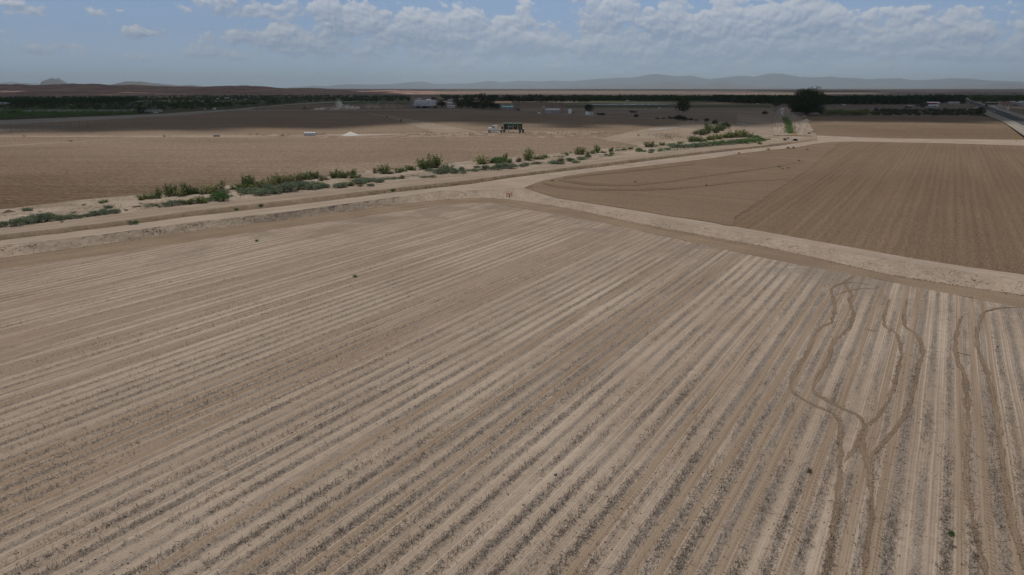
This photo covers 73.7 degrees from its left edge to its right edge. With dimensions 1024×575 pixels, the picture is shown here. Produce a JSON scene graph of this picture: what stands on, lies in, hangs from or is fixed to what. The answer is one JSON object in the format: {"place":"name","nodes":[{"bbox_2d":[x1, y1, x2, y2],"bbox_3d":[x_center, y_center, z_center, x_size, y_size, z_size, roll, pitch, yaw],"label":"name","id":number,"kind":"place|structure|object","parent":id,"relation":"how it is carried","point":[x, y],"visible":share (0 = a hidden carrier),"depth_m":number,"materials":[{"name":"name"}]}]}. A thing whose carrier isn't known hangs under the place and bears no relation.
{"place":"outdoors","nodes":[
{"label":"outdoors","id":0,"kind":"place"},
{"bbox_2d":[0,82,39,84],"bbox_3d":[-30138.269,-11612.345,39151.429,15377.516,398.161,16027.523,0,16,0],"label":"mountain","id":1,"kind":"structure","parent":0,"point":[19,83],"depth_m":39469.97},
{"bbox_2d":[0,125,87,132],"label":"field","id":2,"kind":"structure","parent":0,"point":[4,129],"depth_m":334.48,"materials":[{"name":"soil"}]},
{"bbox_2d":[40,78,63,84],"bbox_3d":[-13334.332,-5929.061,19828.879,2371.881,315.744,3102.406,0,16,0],"label":"mountain","id":3,"kind":"structure","parent":0,"point":[51,81],"depth_m":19627.57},
{"bbox_2d":[2,136,159,145],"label":"dirt track","id":4,"kind":"structure","parent":0,"point":[74,141],"depth_m":248.19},
{"bbox_2d":[112,81,204,86],"bbox_3d":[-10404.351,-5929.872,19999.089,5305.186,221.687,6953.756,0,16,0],"label":"mountain","id":5,"kind":"structure","parent":0,"point":[138,83],"depth_m":19473.43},
{"bbox_2d":[0,101,354,123],"bbox_3d":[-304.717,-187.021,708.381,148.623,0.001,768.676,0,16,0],"label":"gravel road","id":6,"kind":"structure","parent":0,"point":[18,121],"depth_m":460.76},
{"bbox_2d":[0,83,404,95],"bbox_3d":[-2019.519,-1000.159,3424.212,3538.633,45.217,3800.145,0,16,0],"label":"hills","id":7,"kind":"structure","parent":0,"point":[49,89],"depth_m":2472.22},
{"bbox_2d":[0,188,524,257],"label":"canal bank","id":8,"kind":"structure","parent":0,"point":[85,241],"depth_m":98.68,"materials":[{"name":"soil"}]},
{"bbox_2d":[2,191,476,251],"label":"clods","id":9,"kind":"object","parent":8,"relation":"on","point":[230,219],"visible":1,"depth_m":96.09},
{"bbox_2d":[0,131,605,137],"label":"dirt track","id":10,"kind":"structure","parent":0,"point":[366,136],"depth_m":285.09,"materials":[{"name":"soil"}]},
{"bbox_2d":[487,125,506,132],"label":"semi truck","id":11,"kind":"object","parent":10,"relation":"on","point":[493,128],"visible":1,"depth_m":301.58,"materials":[{"name":"white paint"}]},
{"bbox_2d":[501,123,524,131],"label":"bin trailer","id":12,"kind":"object","parent":10,"relation":"on","point":[514,126],"visible":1,"depth_m":301.04,"materials":[{"name":"green paint"}]},
{"bbox_2d":[247,104,409,109],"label":"ploughed field","id":13,"kind":"structure","parent":0,"point":[350,107],"depth_m":699.42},
{"bbox_2d":[283,102,409,105],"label":"green field","id":14,"kind":"structure","parent":0,"point":[363,103],"depth_m":882.36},
{"bbox_2d":[246,109,474,110],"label":"grey track","id":15,"kind":"structure","parent":0,"point":[432,109],"depth_m":633.25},
{"bbox_2d":[0,110,736,208],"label":"ploughed field","id":16,"kind":"structure","parent":0,"point":[52,171],"depth_m":231.15,"materials":[{"name":"soil"}]},
{"bbox_2d":[409,131,673,136],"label":"clods","id":17,"kind":"object","parent":16,"relation":"on","point":[528,133],"visible":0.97,"depth_m":295.71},
{"bbox_2d":[0,135,816,227],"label":"verge","id":18,"kind":"structure","parent":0,"point":[129,202],"depth_m":134.61,"materials":[{"name":"soil"}]},
{"bbox_2d":[5,217,23,225],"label":"saltbush shrub","id":19,"kind":"object","parent":18,"relation":"on","point":[15,221],"visible":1,"depth_m":92.61,"materials":[{"name":"green plant"}]},
{"bbox_2d":[18,216,36,223],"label":"saltbush shrub","id":20,"kind":"object","parent":18,"relation":"on","point":[29,220],"visible":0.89,"depth_m":94.09,"materials":[{"name":"green plant"}]},
{"bbox_2d":[28,213,49,221],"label":"saltbush shrub","id":21,"kind":"object","parent":18,"relation":"on","point":[38,217],"visible":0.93,"depth_m":95.22,"materials":[{"name":"green plant"}]},
{"bbox_2d":[36,212,53,220],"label":"saltbush shrub","id":22,"kind":"object","parent":18,"relation":"on","point":[50,215],"visible":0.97,"depth_m":95.96,"materials":[{"name":"green plant"}]},
{"bbox_2d":[162,181,172,197],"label":"willow shrub","id":23,"kind":"object","parent":18,"relation":"on","point":[169,191],"visible":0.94,"depth_m":118.77,"materials":[{"name":"green plant"}]},
{"bbox_2d":[172,188,186,195],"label":"flowering shrub","id":24,"kind":"object","parent":18,"relation":"on","point":[178,193],"visible":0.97,"depth_m":119.27,"materials":[{"name":"green plant"}]},
{"bbox_2d":[179,182,190,195],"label":"willow shrub","id":25,"kind":"object","parent":18,"relation":"on","point":[182,186],"visible":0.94,"depth_m":120.34,"materials":[{"name":"green plant"}]},
{"bbox_2d":[192,196,209,202],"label":"rabbitbrush shrub","id":26,"kind":"object","parent":18,"relation":"on","point":[203,199],"visible":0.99,"depth_m":111.35,"materials":[{"name":"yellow plant"}]},
{"bbox_2d":[198,184,215,193],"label":"flowering shrub","id":27,"kind":"object","parent":18,"relation":"on","point":[207,190],"visible":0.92,"depth_m":121.29,"materials":[{"name":"green plant"}]},
{"bbox_2d":[209,190,221,200],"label":"green shrub","id":28,"kind":"object","parent":18,"relation":"on","point":[214,195],"visible":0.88,"depth_m":113.74,"materials":[{"name":"green plant"}]},
{"bbox_2d":[216,193,229,201],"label":"green shrub","id":29,"kind":"object","parent":18,"relation":"on","point":[222,197],"visible":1,"depth_m":113.08,"materials":[{"name":"green plant"}]},
{"bbox_2d":[237,187,253,194],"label":"saltbush shrub","id":30,"kind":"object","parent":18,"relation":"on","point":[244,191],"visible":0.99,"depth_m":120.68,"materials":[{"name":"green plant"}]},
{"bbox_2d":[240,174,258,186],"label":"willow shrub","id":31,"kind":"object","parent":18,"relation":"on","point":[250,180],"visible":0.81,"depth_m":128.32,"materials":[{"name":"green plant"}]},
{"bbox_2d":[253,188,270,195],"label":"saltbush shrub","id":32,"kind":"object","parent":18,"relation":"on","point":[261,192],"visible":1,"depth_m":118.88,"materials":[{"name":"green plant"}]},
{"bbox_2d":[265,175,277,184],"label":"flowering shrub","id":33,"kind":"object","parent":18,"relation":"on","point":[270,181],"visible":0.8,"depth_m":133.51,"materials":[{"name":"green plant"}]},
{"bbox_2d":[268,186,281,193],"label":"saltbush shrub","id":34,"kind":"object","parent":18,"relation":"on","point":[276,190],"visible":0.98,"depth_m":120.91,"materials":[{"name":"green plant"}]},
{"bbox_2d":[271,173,283,183],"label":"flowering shrub","id":35,"kind":"object","parent":18,"relation":"on","point":[280,180],"visible":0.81,"depth_m":135.05,"materials":[{"name":"green plant"}]},
{"bbox_2d":[274,183,291,190],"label":"saltbush shrub","id":36,"kind":"object","parent":18,"relation":"on","point":[282,187],"visible":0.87,"depth_m":122.84,"materials":[{"name":"green plant"}]},
{"bbox_2d":[281,181,299,190],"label":"saltbush shrub","id":37,"kind":"object","parent":18,"relation":"on","point":[294,185],"visible":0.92,"depth_m":123.88,"materials":[{"name":"green plant"}]},
{"bbox_2d":[302,180,323,189],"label":"saltbush shrub","id":38,"kind":"object","parent":18,"relation":"on","point":[308,185],"visible":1,"depth_m":126.27,"materials":[{"name":"green plant"}]},
{"bbox_2d":[23,154,614,223],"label":"brush","id":39,"kind":"object","parent":18,"relation":"on","point":[386,178],"visible":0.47,"depth_m":126.39,"materials":[{"name":"green plant"}]},
{"bbox_2d":[349,177,367,183],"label":"saltbush shrub","id":40,"kind":"object","parent":18,"relation":"on","point":[359,180],"visible":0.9,"depth_m":133.54,"materials":[{"name":"green plant"}]},
{"bbox_2d":[376,163,390,173],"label":"willow shrub","id":41,"kind":"object","parent":18,"relation":"on","point":[381,170],"visible":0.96,"depth_m":150.92,"materials":[{"name":"green plant"}]},
{"bbox_2d":[134,145,637,196],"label":"brush","id":42,"kind":"object","parent":18,"relation":"on","point":[136,195],"visible":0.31,"depth_m":160.84,"materials":[{"name":"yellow plant"}]},
{"bbox_2d":[414,158,431,169],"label":"willow shrub","id":43,"kind":"object","parent":18,"relation":"on","point":[424,165],"visible":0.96,"depth_m":159.94,"materials":[{"name":"green plant"}]},
{"bbox_2d":[426,153,445,167],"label":"willow shrub","id":44,"kind":"object","parent":18,"relation":"on","point":[436,160],"visible":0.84,"depth_m":163.94,"materials":[{"name":"green plant"}]},
{"bbox_2d":[432,167,446,173],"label":"saltbush shrub","id":45,"kind":"object","parent":18,"relation":"on","point":[439,170],"visible":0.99,"depth_m":149.75,"materials":[{"name":"green plant"}]},
{"bbox_2d":[475,154,489,163],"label":"flowering shrub","id":46,"kind":"object","parent":18,"relation":"on","point":[481,160],"visible":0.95,"depth_m":169.83,"materials":[{"name":"green plant"}]},
{"bbox_2d":[523,148,534,160],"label":"rabbitbrush shrub","id":47,"kind":"object","parent":18,"relation":"on","point":[528,154],"visible":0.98,"depth_m":178.18,"materials":[{"name":"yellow plant"}]},
{"bbox_2d":[574,146,585,154],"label":"rabbitbrush shrub","id":48,"kind":"object","parent":18,"relation":"on","point":[582,151],"visible":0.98,"depth_m":196.10,"materials":[{"name":"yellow plant"}]},
{"bbox_2d":[655,137,762,151],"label":"brush","id":49,"kind":"object","parent":18,"relation":"on","point":[689,146],"visible":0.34,"depth_m":215.12,"materials":[{"name":"green plant"}]},
{"bbox_2d":[0,137,816,233],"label":"canal road","id":50,"kind":"structure","parent":0,"point":[213,205],"depth_m":122.78,"materials":[{"name":"soil"}]},
{"bbox_2d":[0,138,816,240],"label":"canal","id":51,"kind":"structure","parent":0,"point":[182,215],"depth_m":117.05,"materials":[{"name":"soil"}]},
{"bbox_2d":[367,142,791,194],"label":"weeds","id":52,"kind":"object","parent":51,"relation":"on","point":[532,174],"visible":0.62,"depth_m":145.58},
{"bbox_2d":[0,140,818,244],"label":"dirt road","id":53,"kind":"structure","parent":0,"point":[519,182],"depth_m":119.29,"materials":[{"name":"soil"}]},
{"bbox_2d":[368,113,476,132],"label":"dirt track","id":54,"kind":"structure","parent":0,"point":[432,127],"depth_m":351.77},
{"bbox_2d":[370,90,478,93],"bbox_3d":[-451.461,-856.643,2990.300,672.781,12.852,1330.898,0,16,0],"label":"hills","id":55,"kind":"structure","parent":0,"point":[416,92],"depth_m":2698.97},
{"bbox_2d":[0,202,1023,574],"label":"stubble field","id":56,"kind":"structure","parent":0,"point":[468,260],"depth_m":42.73,"materials":[{"name":"soil"}]},
{"bbox_2d":[0,202,1023,574],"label":"stubble","id":57,"kind":"object","parent":56,"relation":"on","point":[716,504],"visible":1,"depth_m":34.35,"materials":[{"name":"plant"}]},
{"bbox_2d":[3,236,1023,574],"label":"clods","id":58,"kind":"object","parent":56,"relation":"on","point":[501,458],"visible":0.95,"depth_m":35.49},
{"bbox_2d":[788,275,855,574],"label":"wheel track","id":59,"kind":"structure","parent":56,"relation":"on","point":[838,485],"depth_m":37.27,"materials":[{"name":"soil"}]},
{"bbox_2d":[812,283,875,574],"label":"wheel track","id":60,"kind":"structure","parent":56,"relation":"on","point":[869,528],"depth_m":37.37,"materials":[{"name":"soil"}]},
{"bbox_2d":[844,298,902,461],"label":"wheel track","id":61,"kind":"structure","parent":56,"relation":"on","point":[877,416],"depth_m":44.22,"materials":[{"name":"soil"}]},
{"bbox_2d":[868,299,925,470],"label":"wheel track","id":62,"kind":"structure","parent":56,"relation":"on","point":[922,350],"depth_m":44.20,"materials":[{"name":"soil"}]},
{"bbox_2d":[952,315,988,574],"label":"wheel track","id":63,"kind":"structure","parent":56,"relation":"on","point":[982,559],"depth_m":36.54,"materials":[{"name":"soil"}]},
{"bbox_2d":[974,312,1023,568],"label":"wheel track","id":64,"kind":"structure","parent":56,"relation":"on","point":[1010,509],"depth_m":36.03,"materials":[{"name":"soil"}]},
{"bbox_2d":[0,198,1023,308],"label":"headland","id":65,"kind":"structure","parent":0,"point":[1013,300],"depth_m":87.02,"materials":[{"name":"soil"}]},
{"bbox_2d":[7,197,1022,295],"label":"clods","id":66,"kind":"object","parent":65,"relation":"on","point":[605,216],"visible":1,"depth_m":85.81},
{"bbox_2d":[0,0,1023,87],"label":"sky","id":67,"kind":"structure","parent":0,"point":[268,43],"materials":[{"name":"blue"}]},
{"bbox_2d":[1,88,1023,299],"bbox_3d":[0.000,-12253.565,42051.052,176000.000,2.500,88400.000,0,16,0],"label":"ground","id":68,"kind":"structure","parent":0,"point":[677,92],"depth_m":2157.30,"materials":[{"name":"soil"}]},
{"bbox_2d":[0,96,140,104],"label":"orchard","id":69,"kind":"object","parent":68,"relation":"on","point":[12,100],"visible":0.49,"depth_m":880.98,"materials":[{"name":"green plant"}]},
{"bbox_2d":[21,110,162,112],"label":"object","id":70,"kind":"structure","parent":68,"relation":"on","point":[151,111],"depth_m":540.81,"materials":[{"name":"plant"}]},
{"bbox_2d":[0,97,390,119],"bbox_3d":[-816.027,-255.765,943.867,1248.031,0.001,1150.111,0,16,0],"label":"scrubland","id":71,"kind":"structure","parent":68,"relation":"attached to","point":[221,107],"depth_m":737.94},
{"bbox_2d":[0,108,138,118],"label":"brush","id":72,"kind":"object","parent":71,"relation":"on","point":[32,112],"visible":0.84,"depth_m":503.27,"materials":[{"name":"green plant"}]},
{"bbox_2d":[0,94,410,109],"bbox_3d":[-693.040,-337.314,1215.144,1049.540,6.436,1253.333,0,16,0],"label":"scrub","id":73,"kind":"object","parent":68,"relation":"on","point":[209,101],"visible":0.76,"depth_m":963.28,"materials":[{"name":"green plant"}]},
{"bbox_2d":[413,100,437,107],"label":"barn","id":74,"kind":"structure","parent":68,"relation":"on","point":[428,103],"depth_m":679.52,"materials":[{"name":"metal"}]},
{"bbox_2d":[460,98,473,107],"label":"farm tree","id":75,"kind":"object","parent":68,"relation":"on","point":[468,104],"visible":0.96,"depth_m":643.38,"materials":[{"name":"green plant"}]},
{"bbox_2d":[495,101,512,108],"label":"tan warehouse","id":76,"kind":"structure","parent":68,"relation":"on","point":[505,103],"depth_m":666.31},
{"bbox_2d":[588,95,712,100],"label":"orchard","id":77,"kind":"object","parent":68,"relation":"on","point":[651,98],"visible":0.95,"depth_m":1085.03,"materials":[{"name":"green plant"}]},
{"bbox_2d":[440,94,969,98],"bbox_3d":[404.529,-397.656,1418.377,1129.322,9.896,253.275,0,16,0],"label":"woods","id":78,"kind":"object","parent":68,"relation":"on","point":[541,96],"visible":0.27,"depth_m":1386.27,"materials":[{"name":"green plant"}]},
{"bbox_2d":[746,95,758,104],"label":"shade tree","id":79,"kind":"object","parent":68,"relation":"on","point":[752,99],"visible":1,"depth_m":801.78,"materials":[{"name":"green plant"}]},
{"bbox_2d":[757,93,768,104],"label":"shade tree","id":80,"kind":"object","parent":68,"relation":"on","point":[762,99],"visible":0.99,"depth_m":820.83,"materials":[{"name":"green plant"}]},
{"bbox_2d":[769,97,781,107],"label":"shade tree","id":81,"kind":"object","parent":68,"relation":"on","point":[775,101],"visible":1,"depth_m":691.34,"materials":[{"name":"green plant"}]},
{"bbox_2d":[788,86,827,114],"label":"cottonwood tree","id":82,"kind":"object","parent":68,"relation":"on","point":[806,102],"visible":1,"depth_m":499.72,"materials":[{"name":"green plant"}]},
{"bbox_2d":[715,94,965,103],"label":"orchard","id":83,"kind":"object","parent":68,"relation":"on","point":[770,97],"visible":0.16,"depth_m":885.74,"materials":[{"name":"green plant"}]},
{"bbox_2d":[915,99,927,107],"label":"shade tree","id":84,"kind":"object","parent":68,"relation":"on","point":[921,105],"visible":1,"depth_m":685.21,"materials":[{"name":"green plant"}]},
{"bbox_2d":[870,108,980,115],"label":"brush","id":85,"kind":"object","parent":68,"relation":"on","point":[890,111],"visible":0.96,"depth_m":527.56,"materials":[{"name":"green plant"}]},
{"bbox_2d":[969,94,1022,101],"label":"woods","id":86,"kind":"object","parent":68,"relation":"on","point":[978,96],"visible":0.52,"depth_m":1081.47,"materials":[{"name":"green plant"}]},
{"bbox_2d":[545,113,675,119],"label":"dirt track","id":87,"kind":"structure","parent":0,"point":[611,116],"depth_m":475.40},
{"bbox_2d":[520,107,773,118],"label":"ploughed field","id":88,"kind":"structure","parent":0,"point":[700,113],"depth_m":578.09,"materials":[{"name":"soil"}]},
{"bbox_2d":[675,100,690,112],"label":"round tree","id":89,"kind":"object","parent":88,"relation":"on","point":[686,104],"visible":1,"depth_m":533.75,"materials":[{"name":"green plant"}]},
{"bbox_2d":[573,101,720,102],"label":"green field","id":90,"kind":"structure","parent":0,"point":[642,101],"depth_m":1014.38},
{"bbox_2d":[520,103,774,105],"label":"ploughed field","id":91,"kind":"structure","parent":0,"point":[541,104],"depth_m":827.60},
{"bbox_2d":[287,73,1023,88],"bbox_3d":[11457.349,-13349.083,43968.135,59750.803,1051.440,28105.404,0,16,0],"label":"mountain","id":92,"kind":"structure","parent":0,"point":[777,80],"depth_m":43793.11,"materials":[{"name":"stone"}]},
{"bbox_2d":[565,105,769,107],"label":"green field","id":93,"kind":"structure","parent":0,"point":[670,106],"depth_m":736.54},
{"bbox_2d":[600,120,735,145],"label":"dirt apron","id":94,"kind":"object","parent":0,"point":[686,128],"visible":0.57,"depth_m":295.83,"materials":[{"name":"soil"}]},
{"bbox_2d":[711,124,721,132],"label":"willow shrub","id":95,"kind":"object","parent":94,"relation":"on","point":[716,129],"visible":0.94,"depth_m":299.99,"materials":[{"name":"green plant"}]},
{"bbox_2d":[547,81,799,88],"bbox_3d":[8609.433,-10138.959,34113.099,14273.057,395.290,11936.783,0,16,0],"label":"mountain","id":96,"kind":"structure","parent":0,"point":[674,85],"depth_m":31531.16,"materials":[{"name":"stone"}]},
{"bbox_2d":[732,114,773,134],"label":"ploughed field","id":97,"kind":"structure","parent":0,"point":[758,124],"depth_m":368.62,"materials":[{"name":"soil"}]},
{"bbox_2d":[525,141,1023,274],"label":"ploughed field","id":98,"kind":"structure","parent":0,"point":[956,204],"depth_m":113.80,"materials":[{"name":"soil"}]},
{"bbox_2d":[532,142,837,225],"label":"turned wedge","id":99,"kind":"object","parent":98,"relation":"attached to","point":[724,204],"visible":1,"depth_m":135.89,"materials":[{"name":"soil"}]},
{"bbox_2d":[563,163,695,178],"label":"turn mark","id":100,"kind":"object","parent":99,"relation":"on","point":[626,171],"visible":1,"depth_m":156.80,"materials":[{"name":"soil"}]},
{"bbox_2d":[543,178,788,190],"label":"turn mark","id":101,"kind":"object","parent":99,"relation":"on","point":[601,189],"visible":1,"depth_m":130.22,"materials":[{"name":"soil"}]},
{"bbox_2d":[559,161,804,185],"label":"turn mark","id":102,"kind":"object","parent":99,"relation":"on","point":[622,184],"visible":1,"depth_m":139.99,"materials":[{"name":"soil"}]},
{"bbox_2d":[525,190,1023,294],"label":"levee bank","id":103,"kind":"structure","parent":0,"point":[914,270],"depth_m":79.84,"materials":[{"name":"soil"}]},
{"bbox_2d":[531,192,1022,293],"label":"clods","id":104,"kind":"object","parent":103,"relation":"on","point":[850,261],"visible":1,"depth_m":75.18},
{"bbox_2d":[525,189,1023,280],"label":"levee road","id":105,"kind":"structure","parent":0,"point":[856,250],"depth_m":85.05,"materials":[{"name":"soil"}]},
{"bbox_2d":[773,107,815,134],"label":"farm road","id":106,"kind":"structure","parent":0,"point":[803,128],"depth_m":361.79,"materials":[{"name":"soil"}]},
{"bbox_2d":[780,116,796,133],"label":"grass","id":107,"kind":"structure","parent":106,"relation":"on","point":[789,128],"depth_m":349.38,"materials":[{"name":"green plant"}]},
{"bbox_2d":[795,116,1023,139],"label":"ploughed field","id":108,"kind":"structure","parent":0,"point":[943,127],"depth_m":335.30,"materials":[{"name":"soil"}]},
{"bbox_2d":[813,136,1023,145],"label":"crossroad","id":109,"kind":"structure","parent":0,"point":[822,139],"depth_m":250.66,"materials":[{"name":"soil"}]},
{"bbox_2d":[834,83,1023,88],"bbox_3d":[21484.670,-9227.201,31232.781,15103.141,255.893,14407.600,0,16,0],"label":"mountain","id":110,"kind":"structure","parent":0,"point":[1005,86],"depth_m":29229.82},
{"bbox_2d":[880,90,1023,91],"bbox_3d":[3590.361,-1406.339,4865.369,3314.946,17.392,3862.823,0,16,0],"label":"hills","id":111,"kind":"structure","parent":0,"point":[952,90],"depth_m":4226.22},
{"bbox_2d":[964,99,1023,126],"bbox_3d":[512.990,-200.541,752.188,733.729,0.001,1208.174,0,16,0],"label":"highway","id":112,"kind":"structure","parent":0,"point":[1016,119],"depth_m":513.88,"materials":[{"name":"asphalt"}]},
{"bbox_2d":[967,99,1023,117],"bbox_3d":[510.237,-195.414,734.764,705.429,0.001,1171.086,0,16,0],"label":"highway shoulder","id":113,"kind":"object","parent":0,"point":[1014,113],"visible":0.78,"depth_m":584.38},
{"bbox_2d":[972,107,1023,134],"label":"highway shoulder","id":114,"kind":"object","parent":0,"point":[1017,127],"visible":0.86,"depth_m":379.34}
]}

